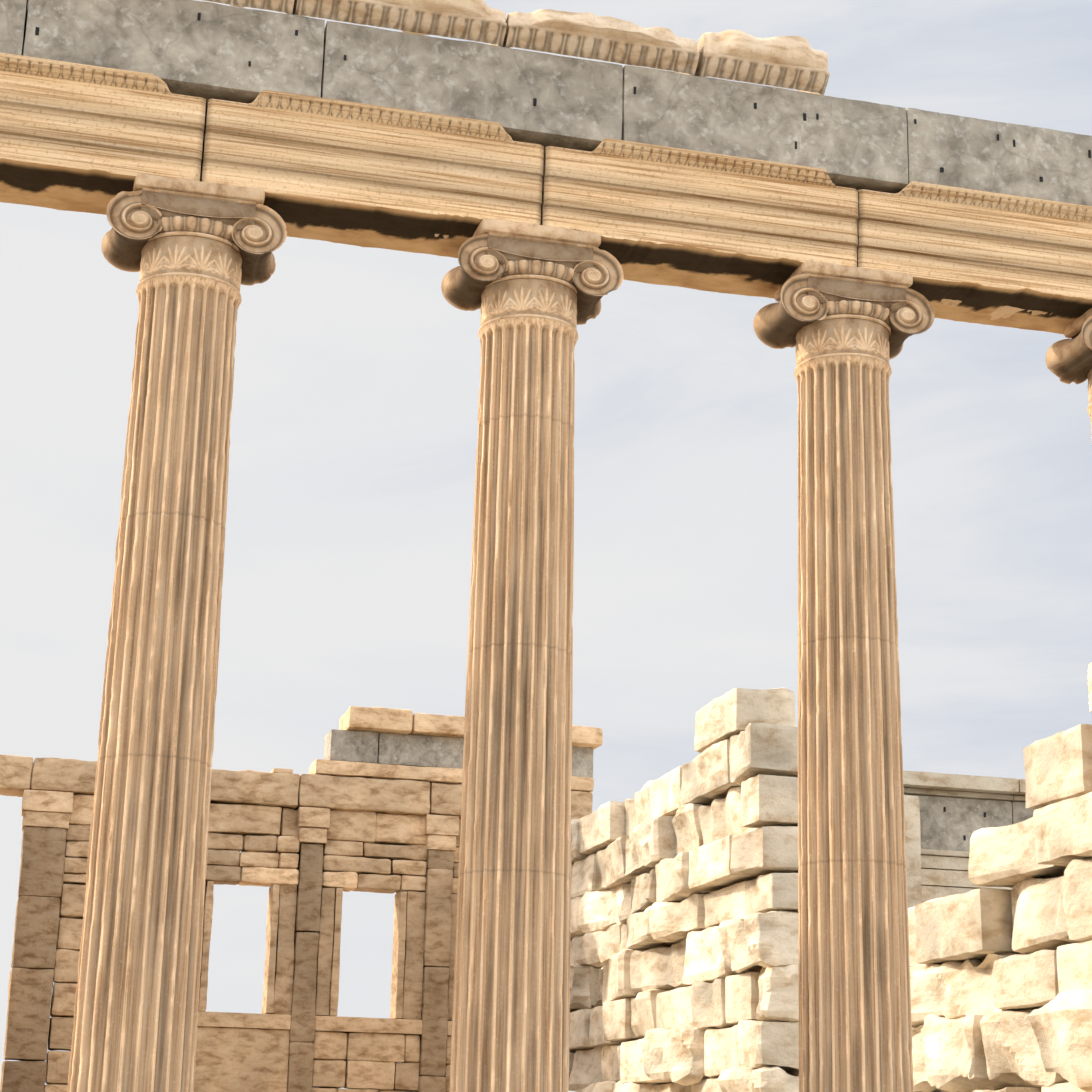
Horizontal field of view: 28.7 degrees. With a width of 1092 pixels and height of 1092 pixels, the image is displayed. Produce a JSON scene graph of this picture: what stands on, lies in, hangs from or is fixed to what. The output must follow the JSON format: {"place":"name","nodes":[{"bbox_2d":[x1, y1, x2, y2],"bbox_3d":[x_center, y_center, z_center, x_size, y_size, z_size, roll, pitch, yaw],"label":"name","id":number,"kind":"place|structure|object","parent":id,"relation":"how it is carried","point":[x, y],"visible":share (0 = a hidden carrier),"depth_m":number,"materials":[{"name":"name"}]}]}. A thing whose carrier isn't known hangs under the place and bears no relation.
{"place":"outdoors","nodes":[
{"label":"outdoors","id":0,"kind":"place"},
{"bbox_2d":[0,0,1091,1091],"label":"sky","id":1,"kind":"structure","parent":0,"point":[346,583],"materials":[{"name":"white"}]},
{"bbox_3d":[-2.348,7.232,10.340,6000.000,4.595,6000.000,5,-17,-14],"label":"acropolis ground","id":2,"kind":"structure","parent":0,"visible":0},
{"bbox_2d":[903,771,1025,902],"bbox_3d":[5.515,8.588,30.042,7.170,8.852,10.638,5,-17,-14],"label":"porch entablature","id":3,"kind":"structure","parent":2,"relation":"on","point":[944,873],"depth_m":25.76,"materials":[{"name":"stone"}]},
{"bbox_2d":[904,794,1035,851],"bbox_3d":[6.794,3.661,26.743,7.156,0.670,0.820,5,-17,-14],"label":"frieze","id":4,"kind":"object","parent":3,"relation":"attached to","point":[953,824],"visible":0.33,"depth_m":25.92,"materials":[{"name":"stone"}]},
{"bbox_2d":[943,807,985,840],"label":"dowel holes","id":5,"kind":"object","parent":4,"relation":"attached to","point":[944,810],"visible":0.19,"depth_m":25.90,"materials":[{"name":"black"}]},
{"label":"stepped base steps","id":6,"kind":"object","parent":2,"relation":"on","visible":0},
{"bbox_2d":[0,706,602,1091],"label":"stone wall","id":7,"kind":"structure","parent":6,"relation":"on","point":[317,840],"depth_m":32.83,"materials":[{"name":"stone"}]},
{"bbox_2d":[324,729,592,777],"bbox_3d":[-1.404,3.421,34.531,4.333,0.527,0.699,5,-17,-14],"label":"frieze","id":8,"kind":"object","parent":7,"relation":"on","point":[391,748],"visible":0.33,"depth_m":33.99,"materials":[{"name":"grey stone"}]},
{"bbox_2d":[67,275,1091,1091],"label":"column shafts","id":9,"kind":"object","parent":6,"relation":"on","point":[137,987],"visible":1,"depth_m":12.44,"materials":[{"name":"stone"}]},
{"bbox_2d":[101,173,1091,406],"bbox_3d":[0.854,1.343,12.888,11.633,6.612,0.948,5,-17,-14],"label":"ionic capitals","id":10,"kind":"object","parent":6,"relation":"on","point":[233,236],"visible":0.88,"depth_m":13.23,"materials":[{"name":"stone"}]},
{"bbox_2d":[0,52,1091,319],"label":"architrave","id":11,"kind":"object","parent":10,"relation":"on","point":[78,116],"visible":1,"depth_m":13.31,"materials":[{"name":"stone"}]},
{"bbox_2d":[0,0,1091,205],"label":"frieze","id":12,"kind":"object","parent":11,"relation":"on","point":[176,46],"visible":0.56,"depth_m":13.49,"materials":[{"name":"stone"}]},
{"bbox_2d":[204,0,829,94],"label":"porch cornice fragments","id":13,"kind":"object","parent":12,"relation":"on","point":[798,63],"visible":1,"depth_m":13.56,"materials":[{"name":"stone"}]},
{"bbox_2d":[35,13,1090,181],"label":"dowel holes","id":14,"kind":"object","parent":12,"relation":"attached to","point":[535,99],"visible":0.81,"depth_m":13.85,"materials":[{"name":"black"}]},
{"bbox_2d":[0,158,1091,333],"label":"architrave underside","id":15,"kind":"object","parent":11,"relation":"attached to","point":[95,191],"depth_m":13.54,"materials":[{"name":"beige stone"}]},
{"bbox_2d":[568,662,1091,1091],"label":"cella wall","id":16,"kind":"structure","parent":6,"relation":"on","point":[684,946],"depth_m":25.34,"materials":[{"name":"stone"}]},
{"bbox_2d":[904,795,921,907],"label":"stone block","id":17,"kind":"structure","parent":6,"relation":"on","point":[912,842],"depth_m":25.19,"materials":[{"name":"stone"}]}
]}

